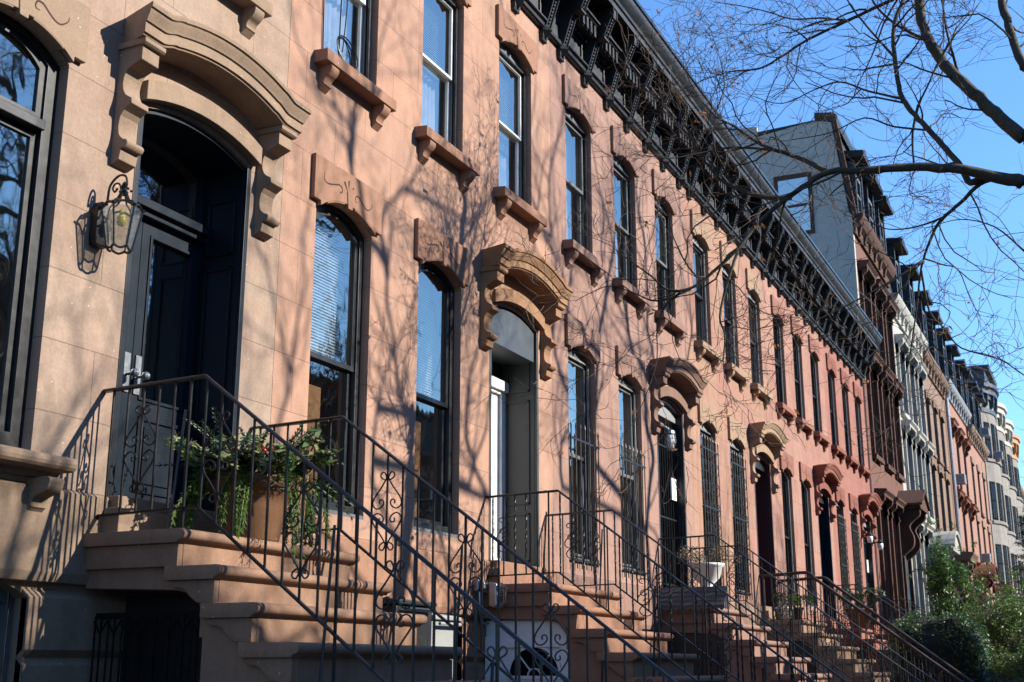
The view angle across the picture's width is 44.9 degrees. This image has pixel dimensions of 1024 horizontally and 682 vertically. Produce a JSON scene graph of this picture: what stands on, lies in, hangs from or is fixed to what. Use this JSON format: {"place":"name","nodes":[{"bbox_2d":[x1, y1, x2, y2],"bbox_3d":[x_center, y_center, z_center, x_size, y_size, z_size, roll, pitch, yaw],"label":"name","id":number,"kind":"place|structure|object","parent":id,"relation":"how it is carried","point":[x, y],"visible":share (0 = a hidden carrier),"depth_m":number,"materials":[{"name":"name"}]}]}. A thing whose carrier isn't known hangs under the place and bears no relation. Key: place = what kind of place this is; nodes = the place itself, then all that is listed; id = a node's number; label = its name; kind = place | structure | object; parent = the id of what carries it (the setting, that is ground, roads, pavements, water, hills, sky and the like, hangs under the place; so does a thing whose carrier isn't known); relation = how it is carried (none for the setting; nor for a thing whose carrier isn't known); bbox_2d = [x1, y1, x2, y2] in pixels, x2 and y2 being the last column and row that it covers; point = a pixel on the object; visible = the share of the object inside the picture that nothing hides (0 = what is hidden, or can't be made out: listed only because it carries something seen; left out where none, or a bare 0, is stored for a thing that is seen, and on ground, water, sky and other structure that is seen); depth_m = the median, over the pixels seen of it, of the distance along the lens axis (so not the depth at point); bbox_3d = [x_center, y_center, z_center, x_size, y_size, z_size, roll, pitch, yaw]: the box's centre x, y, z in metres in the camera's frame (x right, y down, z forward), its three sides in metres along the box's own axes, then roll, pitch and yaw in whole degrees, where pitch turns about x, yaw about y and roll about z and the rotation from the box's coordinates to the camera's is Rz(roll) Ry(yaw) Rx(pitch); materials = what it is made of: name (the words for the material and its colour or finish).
{"place":"outdoors","nodes":[
{"label":"outdoors","id":0,"kind":"place"},
{"bbox_2d":[467,0,1023,552],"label":"street tree","id":1,"kind":"object","parent":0,"point":[999,118],"visible":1,"depth_m":12.56,"materials":[{"name":"brown plant"}]},
{"bbox_2d":[638,0,1023,489],"label":"sky","id":2,"kind":"structure","parent":0,"point":[1001,80],"materials":[{"name":"blue"}]},
{"label":"ground","id":3,"kind":"structure","parent":0,"visible":0},
{"bbox_2d":[0,0,494,681],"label":"brownstone house","id":4,"kind":"structure","parent":3,"relation":"on","point":[188,118],"depth_m":8.25,"materials":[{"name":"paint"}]},
{"bbox_2d":[0,589,13,681],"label":"basement window","id":5,"kind":"structure","parent":4,"relation":"in","point":[6,601],"depth_m":7.38,"materials":[{"name":"grey wood"}]},
{"bbox_2d":[0,12,59,447],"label":"window","id":6,"kind":"structure","parent":4,"relation":"in","point":[35,123],"depth_m":7.89,"materials":[{"name":"black paint"}]},
{"bbox_2d":[89,174,145,254],"bbox_3d":[-2.622,-0.852,8.273,0.341,0.541,0.294,-7,-16,25],"label":"wall lantern","id":7,"kind":"object","parent":4,"relation":"attached to","point":[100,229],"depth_m":8.25,"materials":[{"name":"metal"}]},
{"bbox_2d":[113,216,142,495],"bbox_3d":[-2.869,0.068,8.836,0.171,2.188,0.525,-7,-16,25],"label":"door","id":8,"kind":"structure","parent":4,"relation":"in","point":[127,371],"depth_m":9.04,"materials":[{"name":"blue paint"}]},
{"bbox_2d":[122,219,200,504],"bbox_3d":[-2.610,0.206,9.361,0.171,2.188,0.665,-7,-16,25],"label":"door","id":9,"kind":"structure","parent":4,"relation":"in","point":[152,233],"depth_m":9.31,"materials":[{"name":"black paint"}]},
{"bbox_2d":[156,406,355,564],"bbox_3d":[-1.803,1.087,8.669,1.305,1.164,1.478,0,-15,0],"label":"potted plant","id":10,"kind":"object","parent":4,"relation":"on","point":[276,495],"visible":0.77,"depth_m":8.36,"materials":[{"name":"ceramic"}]},
{"bbox_2d":[95,374,571,681],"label":"stoop railing","id":11,"kind":"object","parent":4,"relation":"attached to","point":[450,582],"visible":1,"depth_m":7.28,"materials":[{"name":"metal"}]},
{"bbox_2d":[250,415,676,681],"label":"stoop railing","id":12,"kind":"object","parent":4,"relation":"attached to","point":[465,541],"visible":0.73,"depth_m":8.52,"materials":[{"name":"metal"}]},
{"bbox_2d":[270,0,726,681],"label":"brownstone house","id":13,"kind":"structure","parent":3,"relation":"on","point":[416,182],"depth_m":12.67,"materials":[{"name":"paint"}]},
{"bbox_2d":[306,204,363,513],"bbox_3d":[-1.678,0.134,10.935,0.220,2.740,0.910,-7,-16,25],"label":"window","id":14,"kind":"structure","parent":13,"relation":"in","point":[350,367],"depth_m":11.20,"materials":[{"name":"black paint"}]},
{"bbox_2d":[322,0,357,68],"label":"cable coil","id":15,"kind":"object","parent":13,"relation":"on","point":[339,37],"visible":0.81,"depth_m":11.41,"materials":[{"name":"metal"}]},
{"bbox_2d":[324,0,371,78],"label":"window","id":16,"kind":"structure","parent":13,"relation":"in","point":[332,7],"depth_m":12.05,"materials":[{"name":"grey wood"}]},
{"bbox_2d":[413,262,453,532],"bbox_3d":[-0.905,0.546,12.502,0.220,2.740,0.910,-7,-16,25],"label":"window","id":17,"kind":"structure","parent":13,"relation":"in","point":[444,403],"depth_m":12.77,"materials":[{"name":"black paint"}]},
{"bbox_2d":[421,0,457,146],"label":"window","id":18,"kind":"structure","parent":13,"relation":"in","point":[429,86],"depth_m":13.68,"materials":[{"name":"grey wood"}]},
{"bbox_2d":[473,579,506,624],"bbox_3d":[-0.198,2.653,12.584,0.300,0.444,0.300,-7,-16,25],"label":"outdoor light","id":19,"kind":"object","parent":13,"relation":"attached to","point":[491,587],"visible":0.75,"depth_m":12.54,"materials":[{"name":"glass"}]},
{"bbox_2d":[491,376,508,560],"bbox_3d":[-0.342,1.434,14.030,0.110,2.190,1.196,-7,-16,25],"label":"storm door","id":20,"kind":"structure","parent":13,"relation":"in","point":[498,428],"depth_m":14.46,"materials":[{"name":"white paint"}]},
{"bbox_2d":[499,43,525,201],"bbox_3d":[-0.132,-2.591,15.015,0.272,2.033,0.910,-7,-16,25],"label":"window","id":21,"kind":"structure","parent":13,"relation":"in","point":[507,59],"depth_m":15.26,"materials":[{"name":"grey wood"}]},
{"bbox_2d":[485,620,567,681],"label":"basement door","id":22,"kind":"structure","parent":13,"relation":"in","point":[524,627],"depth_m":12.53,"materials":[{"name":"white paint"}]},
{"bbox_2d":[485,489,815,681],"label":"stoop railing","id":23,"kind":"object","parent":13,"relation":"attached to","point":[655,591],"visible":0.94,"depth_m":12.18,"materials":[{"name":"metal"}]},
{"bbox_2d":[547,509,846,681],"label":"stoop railing","id":24,"kind":"object","parent":13,"relation":"attached to","point":[704,579],"visible":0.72,"depth_m":13.56,"materials":[{"name":"metal"}]},
{"bbox_2d":[549,0,831,681],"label":"brownstone house","id":25,"kind":"structure","parent":3,"relation":"on","point":[582,44],"depth_m":17.55,"materials":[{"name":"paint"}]},
{"bbox_2d":[565,109,587,249],"bbox_3d":[0.728,-2.131,16.761,0.272,2.033,0.910,-7,-16,25],"label":"window","id":26,"kind":"structure","parent":25,"relation":"in","point":[572,124],"depth_m":17.06,"materials":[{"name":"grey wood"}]},
{"bbox_2d":[568,347,590,560],"bbox_3d":[0.710,1.423,15.834,0.272,2.740,0.910,-7,-16,25],"label":"window","id":27,"kind":"structure","parent":25,"relation":"in","point":[583,384],"depth_m":16.18,"materials":[{"name":"grey wood"}]},
{"bbox_2d":[613,157,632,284],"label":"window","id":28,"kind":"structure","parent":25,"relation":"in","point":[625,194],"depth_m":18.60,"materials":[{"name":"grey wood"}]},
{"bbox_2d":[618,376,638,570],"bbox_3d":[1.482,1.836,17.401,0.272,2.740,0.910,-7,-16,25],"label":"window","id":29,"kind":"structure","parent":25,"relation":"in","point":[629,400],"depth_m":17.73,"materials":[{"name":"grey wood"}]},
{"bbox_2d":[654,198,671,315],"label":"window","id":30,"kind":"structure","parent":25,"relation":"in","point":[664,262],"depth_m":20.21,"materials":[{"name":"grey wood"}]},
{"bbox_2d":[662,425,675,450],"bbox_3d":[2.333,1.439,18.669,0.278,0.426,0.170,-1,-15,5],"label":"cage lamp","id":31,"kind":"object","parent":25,"relation":"attached to","point":[670,440],"visible":0.84,"depth_m":18.61,"materials":[{"name":"white glass"}]},
{"bbox_2d":[656,586,727,610],"bbox_3d":[2.530,3.628,17.424,0.990,0.345,0.214,-7,-16,25],"label":"landing","id":32,"kind":"object","parent":25,"relation":"attached to","point":[688,598],"depth_m":17.40,"materials":[{"name":"stone"}]},
{"bbox_2d":[667,633,727,681],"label":"basement door","id":33,"kind":"structure","parent":25,"relation":"in","point":[678,642],"depth_m":17.37,"materials":[{"name":"black paint"}]},
{"bbox_2d":[659,534,921,681],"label":"stoop railing","id":34,"kind":"object","parent":25,"relation":"attached to","point":[791,618],"visible":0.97,"depth_m":17.04,"materials":[{"name":"metal"}]},
{"bbox_2d":[693,544,936,681],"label":"stoop railing","id":35,"kind":"object","parent":25,"relation":"attached to","point":[814,613],"visible":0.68,"depth_m":18.27,"materials":[{"name":"metal"}]},
{"bbox_2d":[682,110,890,681],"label":"brownstone house","id":36,"kind":"structure","parent":3,"relation":"on","point":[736,486],"depth_m":22.55,"materials":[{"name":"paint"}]},
{"bbox_2d":[692,236,707,342],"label":"window","id":37,"kind":"structure","parent":36,"relation":"in","point":[701,305],"depth_m":21.93,"materials":[{"name":"black wood"}]},
{"bbox_2d":[700,423,717,584],"bbox_3d":[3.187,2.702,20.691,0.162,2.740,0.910,-7,-16,25],"label":"window","id":38,"kind":"structure","parent":36,"relation":"in","point":[704,429],"depth_m":21.09,"materials":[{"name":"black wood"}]},
{"bbox_2d":[722,265,735,364],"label":"window","id":39,"kind":"structure","parent":36,"relation":"in","point":[725,273],"depth_m":23.50,"materials":[{"name":"black wood"}]},
{"bbox_2d":[730,440,745,591],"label":"window","id":40,"kind":"structure","parent":36,"relation":"in","point":[733,446],"depth_m":22.63,"materials":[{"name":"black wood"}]},
{"bbox_2d":[747,291,759,383],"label":"window","id":41,"kind":"structure","parent":36,"relation":"in","point":[753,325],"depth_m":25.08,"materials":[{"name":"black glass"}]},
{"bbox_2d":[774,602,792,618],"bbox_3d":[5.099,5.057,23.213,0.353,0.399,0.353,-7,-16,25],"label":"plant pot","id":42,"kind":"object","parent":36,"relation":"on","point":[784,612],"visible":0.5,"depth_m":23.07,"materials":[{"name":"white paint"}]},
{"bbox_2d":[774,594,813,619],"bbox_3d":[5.429,5.101,23.706,0.661,0.565,0.701,9,-17,-30],"label":"plant pot","id":43,"kind":"object","parent":36,"relation":"on","point":[795,605],"visible":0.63,"depth_m":23.62,"materials":[{"name":"ceramic"}]},
{"bbox_2d":[782,641,814,672],"bbox_3d":[4.982,6.418,22.139,0.937,2.060,0.070,-7,-16,25],"label":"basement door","id":44,"kind":"structure","parent":36,"relation":"in","point":[810,669],"depth_m":22.22,"materials":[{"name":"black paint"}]},
{"bbox_2d":[759,571,962,681],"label":"stoop railing","id":45,"kind":"object","parent":36,"relation":"attached to","point":[899,638],"visible":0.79,"depth_m":21.96,"materials":[{"name":"metal"}]},
{"bbox_2d":[780,576,973,681],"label":"stoop railing","id":46,"kind":"object","parent":36,"relation":"attached to","point":[932,654],"visible":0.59,"depth_m":23.18,"materials":[{"name":"metal"}]},
{"bbox_2d":[765,215,889,671],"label":"brownstone house","id":47,"kind":"structure","parent":3,"relation":"on","point":[809,477],"depth_m":27.66,"materials":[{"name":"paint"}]},
{"bbox_2d":[772,316,783,402],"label":"window","id":48,"kind":"structure","parent":47,"relation":"in","point":[779,381],"depth_m":26.83,"materials":[{"name":"black paint"}]},
{"bbox_2d":[781,471,794,594],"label":"window","id":49,"kind":"structure","parent":47,"relation":"in","point":[785,483],"depth_m":25.97,"materials":[{"name":"black glass"}]},
{"bbox_2d":[792,336,802,417],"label":"window","id":50,"kind":"structure","parent":47,"relation":"in","point":[796,366],"depth_m":28.40,"materials":[{"name":"black glass"}]},
{"bbox_2d":[801,482,812,604],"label":"window","id":51,"kind":"structure","parent":47,"relation":"in","point":[805,511],"depth_m":27.54,"materials":[{"name":"black glass"}]},
{"bbox_2d":[810,354,819,430],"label":"window","id":52,"kind":"structure","parent":47,"relation":"in","point":[812,363],"depth_m":29.99,"materials":[{"name":"black paint"}]},
{"bbox_2d":[842,645,867,658],"bbox_3d":[7.391,7.705,27.027,0.937,2.060,0.070,-7,-16,25],"label":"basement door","id":53,"kind":"structure","parent":47,"relation":"in","point":[858,652],"depth_m":27.12,"materials":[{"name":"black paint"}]},
{"bbox_2d":[832,585,885,628],"bbox_3d":[7.919,6.088,28.308,1.096,0.999,1.063,2,-15,-7],"label":"plant pot","id":54,"kind":"object","parent":47,"relation":"on","point":[861,617],"visible":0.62,"depth_m":28.07,"materials":[{"name":"ceramic"}]},
{"bbox_2d":[825,584,1010,681],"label":"stoop railing","id":55,"kind":"object","parent":47,"relation":"attached to","point":[867,598],"visible":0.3,"depth_m":27.27,"materials":[{"name":"metal"}]},
{"bbox_2d":[839,588,1016,681],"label":"stoop railing","id":56,"kind":"object","parent":47,"relation":"attached to","point":[893,616],"visible":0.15,"depth_m":28.52,"materials":[{"name":"metal"}]},
{"bbox_2d":[733,112,930,633],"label":"townhouse","id":57,"kind":"structure","parent":3,"relation":"on","point":[896,523],"depth_m":38.04,"materials":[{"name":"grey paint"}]},
{"bbox_2d":[773,172,814,233],"bbox_3d":[8.645,-4.175,37.949,1.160,2.000,0.035,-7,-16,25],"label":"gable window","id":58,"kind":"structure","parent":57,"relation":"in","point":[795,180],"depth_m":37.97,"materials":[{"name":"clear glass"}]},
{"bbox_2d":[902,555,911,616],"bbox_3d":[12.350,7.359,38.850,0.027,3.550,1.240,-7,-16,25],"label":"door","id":59,"kind":"structure","parent":57,"relation":"in","point":[907,571],"depth_m":39.11,"materials":[{"name":"black paint"}]},
{"bbox_2d":[821,286,890,649],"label":"brownstone house","id":60,"kind":"structure","parent":3,"relation":"on","point":[856,508],"depth_m":32.59,"materials":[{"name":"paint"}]},
{"bbox_2d":[827,371,835,444],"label":"window","id":61,"kind":"structure","parent":60,"relation":"in","point":[830,387],"depth_m":31.73,"materials":[{"name":"black glass"}]},
{"bbox_2d":[836,503,847,608],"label":"window","id":62,"kind":"structure","parent":60,"relation":"in","point":[838,508],"depth_m":30.87,"materials":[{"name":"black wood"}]},
{"bbox_2d":[841,385,849,454],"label":"window","id":63,"kind":"structure","parent":60,"relation":"in","point":[843,391],"depth_m":33.30,"materials":[{"name":"black glass"}]},
{"bbox_2d":[850,511,860,607],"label":"window","id":64,"kind":"structure","parent":60,"relation":"in","point":[851,513],"depth_m":32.43,"materials":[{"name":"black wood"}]},
{"bbox_2d":[854,398,861,464],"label":"window","id":65,"kind":"structure","parent":60,"relation":"in","point":[856,405],"depth_m":34.88,"materials":[{"name":"black glass"}]},
{"bbox_2d":[861,532,872,542],"bbox_3d":[9.430,5.216,32.870,0.304,0.290,0.180,-7,-16,25],"label":"wall lamp","id":66,"kind":"object","parent":60,"relation":"attached to","point":[869,535],"visible":1,"depth_m":32.78,"materials":[{"name":"glass"}]},
{"bbox_2d":[872,539,882,549],"bbox_3d":[10.119,5.632,34.254,0.304,0.290,0.180,-7,-16,25],"label":"wall lamp","id":67,"kind":"object","parent":60,"relation":"attached to","point":[879,542],"visible":0.98,"depth_m":34.17,"materials":[{"name":"glass"}]},
{"bbox_2d":[869,596,995,679],"bbox_3d":[11.058,8.180,31.427,3.788,3.382,0.145,-7,-16,25],"label":"stoop railing","id":68,"kind":"object","parent":60,"relation":"attached to","point":[895,609],"visible":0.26,"depth_m":32.31,"materials":[{"name":"metal"}]},
{"bbox_2d":[881,599,1023,679],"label":"stoop railing","id":69,"kind":"object","parent":60,"relation":"attached to","point":[909,607],"visible":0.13,"depth_m":33.67,"materials":[{"name":"metal"}]},
{"bbox_2d":[883,609,995,681],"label":"clipped hedge","id":70,"kind":"object","parent":3,"relation":"on","point":[959,643],"visible":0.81,"depth_m":24.77,"materials":[{"name":"green plant"}]},
{"bbox_2d":[914,290,978,613],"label":"townhouse","id":71,"kind":"structure","parent":3,"relation":"on","point":[941,487],"depth_m":51.29,"materials":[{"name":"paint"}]},
{"bbox_2d":[907,518,991,618],"bbox_3d":[12.333,7.787,34.514,2.147,5.722,2.499,-3,-15,10],"label":"shrub","id":72,"kind":"object","parent":3,"relation":"on","point":[937,582],"visible":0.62,"depth_m":34.60,"materials":[{"name":"green plant"}]},
{"bbox_2d":[936,327,998,618],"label":"townhouse","id":73,"kind":"structure","parent":3,"relation":"on","point":[959,442],"depth_m":58.37,"materials":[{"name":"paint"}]},
{"bbox_2d":[956,473,966,484],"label":"window air conditioner","id":74,"kind":"object","parent":73,"relation":"attached to","point":[960,479],"depth_m":55.39,"materials":[{"name":"white metal"}]},
{"bbox_2d":[941,589,1020,674],"bbox_3d":[13.836,9.188,36.414,2.623,4.001,4.421,-7,-16,25],"label":"shrub","id":75,"kind":"object","parent":3,"relation":"on","point":[980,606],"visible":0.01,"depth_m":35.71,"materials":[{"name":"green plant"}]},
{"bbox_2d":[944,561,1023,681],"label":"shrub","id":76,"kind":"object","parent":3,"relation":"on","point":[1009,666],"visible":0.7,"depth_m":29.47,"materials":[{"name":"green plant"}]},
{"bbox_2d":[962,368,1012,637],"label":"townhouse","id":77,"kind":"structure","parent":3,"relation":"on","point":[980,501],"depth_m":67.10,"materials":[{"name":"paint"}]},
{"bbox_2d":[979,427,989,436],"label":"window air conditioner","id":78,"kind":"object","parent":77,"relation":"attached to","point":[984,432],"depth_m":68.53,"materials":[{"name":"grey metal"}]},
{"bbox_2d":[980,553,991,562],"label":"window air conditioner","id":79,"kind":"object","parent":77,"relation":"attached to","point":[985,557],"depth_m":62.72,"materials":[{"name":"grey metal"}]},
{"bbox_2d":[967,364,1016,643],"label":"bow front house","id":80,"kind":"structure","parent":3,"relation":"on","point":[999,524],"depth_m":72.22,"materials":[{"name":"beige stone"}]},
{"bbox_2d":[983,422,992,457],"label":"window","id":81,"kind":"structure","parent":80,"relation":"in","point":[987,439],"depth_m":72.40,"materials":[{"name":"glass"}]},
{"bbox_2d":[990,423,996,458],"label":"window","id":82,"kind":"structure","parent":80,"relation":"in","point":[992,426],"depth_m":73.02,"materials":[{"name":"glass"}]},
{"bbox_2d":[989,481,998,519],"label":"window","id":83,"kind":"structure","parent":80,"relation":"in","point":[992,484],"depth_m":71.50,"materials":[{"name":"blue glass"}]},
{"bbox_2d":[994,451,1003,459],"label":"window air conditioner","id":84,"kind":"object","parent":80,"relation":"attached to","point":[998,455],"depth_m":72.52,"materials":[{"name":"grey metal"}]},
{"bbox_2d":[995,544,1004,582],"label":"window","id":85,"kind":"structure","parent":80,"relation":"in","point":[998,546],"depth_m":70.60,"materials":[{"name":"glass"}]},
{"bbox_2d":[996,482,1003,520],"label":"window","id":86,"kind":"structure","parent":80,"relation":"in","point":[997,484],"depth_m":72.08,"materials":[{"name":"glass"}]},
{"bbox_2d":[1001,485,1005,521],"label":"window","id":87,"kind":"structure","parent":80,"relation":"in","point":[1001,485],"depth_m":72.84,"materials":[{"name":"grey glass"}]},
{"bbox_2d":[1002,545,1009,583],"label":"window","id":88,"kind":"structure","parent":80,"relation":"in","point":[1004,546],"depth_m":71.17,"materials":[{"name":"glass"}]},
{"bbox_2d":[1007,546,1012,584],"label":"window","id":89,"kind":"structure","parent":80,"relation":"in","point":[1007,546],"depth_m":71.94,"materials":[{"name":"glass"}]},
{"bbox_2d":[981,565,1023,652],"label":"shrub","id":90,"kind":"object","parent":3,"relation":"on","point":[1012,588],"visible":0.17,"depth_m":34.60,"materials":[{"name":"green plant"}]},
{"bbox_2d":[996,402,1021,638],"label":"bow front house","id":91,"kind":"structure","parent":3,"relation":"on","point":[1001,429],"depth_m":78.01,"materials":[{"name":"white stone"}]},
{"bbox_2d":[999,440,1005,473],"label":"window","id":92,"kind":"structure","parent":91,"relation":"in","point":[1001,442],"depth_m":78.26,"materials":[{"name":"glass"}]},
{"bbox_2d":[1003,442,1007,474],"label":"window","id":93,"kind":"structure","parent":91,"relation":"in","point":[1003,442],"depth_m":79.01,"materials":[{"name":"grey glass"}]},
{"bbox_2d":[1005,495,1011,530],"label":"window","id":94,"kind":"structure","parent":91,"relation":"in","point":[1006,497],"depth_m":77.33,"materials":[{"name":"glass"}]},
{"bbox_2d":[1009,497,1013,531],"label":"window","id":95,"kind":"structure","parent":91,"relation":"in","point":[1009,497],"depth_m":78.11,"materials":[{"name":"glass"}]},
{"bbox_2d":[1011,553,1017,588],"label":"window","id":96,"kind":"structure","parent":91,"relation":"in","point":[1012,558],"depth_m":76.50,"materials":[{"name":"grey glass"}]},
{"bbox_2d":[1004,419,1023,600],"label":"bow front house","id":97,"kind":"structure","parent":3,"relation":"on","point":[1008,431],"depth_m":83.42,"materials":[{"name":"grey stone"}]},
{"bbox_2d":[1007,454,1012,485],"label":"window","id":98,"kind":"structure","parent":97,"relation":"in","point":[1008,456],"depth_m":83.49,"materials":[{"name":"grey glass"}]},
{"bbox_2d":[1012,506,1018,539],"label":"window","id":99,"kind":"structure","parent":97,"relation":"in","point":[1014,508],"depth_m":82.59,"materials":[{"name":"grey glass"}]},
{"bbox_2d":[1009,505,1023,642],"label":"evergreen tree","id":100,"kind":"object","parent":3,"relation":"on","point":[1021,555],"visible":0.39,"depth_m":39.38,"materials":[{"name":"green plant"}]},
{"bbox_2d":[1011,434,1023,564],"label":"bow front house","id":101,"kind":"structure","parent":3,"relation":"on","point":[1015,445],"depth_m":88.96,"materials":[{"name":"beige stone"}]},
{"bbox_2d":[1014,467,1019,496],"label":"window","id":102,"kind":"structure","parent":101,"relation":"in","point":[1015,469],"depth_m":88.74,"materials":[{"name":"glass"}]},
{"bbox_3d":[2.871,3.798,18.182,0.360,0.263,0.360,-7,-16,25],"label":"urn pedestal","id":103,"kind":"object","parent":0,"visible":0},
{"bbox_2d":[677,541,740,586],"bbox_3d":[2.823,3.332,18.316,0.894,0.702,0.844,13,-19,-40],"label":"plant urn","id":104,"kind":"object","parent":103,"relation":"on","point":[713,570],"visible":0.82,"depth_m":18.15,"materials":[{"name":"white ceramic"}]},
{"bbox_3d":[-0.930,3.739,9.841,0.970,1.020,1.860,-7,-16,25],"label":"bin platform","id":105,"kind":"object","parent":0,"visible":0},
{"bbox_2d":[382,597,436,645],"bbox_3d":[-1.039,2.671,10.061,0.685,1.155,0.640,-7,-16,25],"label":"wheelie bin","id":106,"kind":"object","parent":105,"relation":"on","point":[423,634],"visible":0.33,"depth_m":10.10,"materials":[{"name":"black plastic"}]},
{"bbox_2d":[429,613,461,679],"bbox_3d":[-0.757,2.841,10.508,0.545,1.055,0.500,-7,-16,25],"label":"wheelie bin","id":107,"kind":"object","parent":105,"relation":"on","point":[443,633],"visible":0.19,"depth_m":10.49,"materials":[{"name":"plastic"}]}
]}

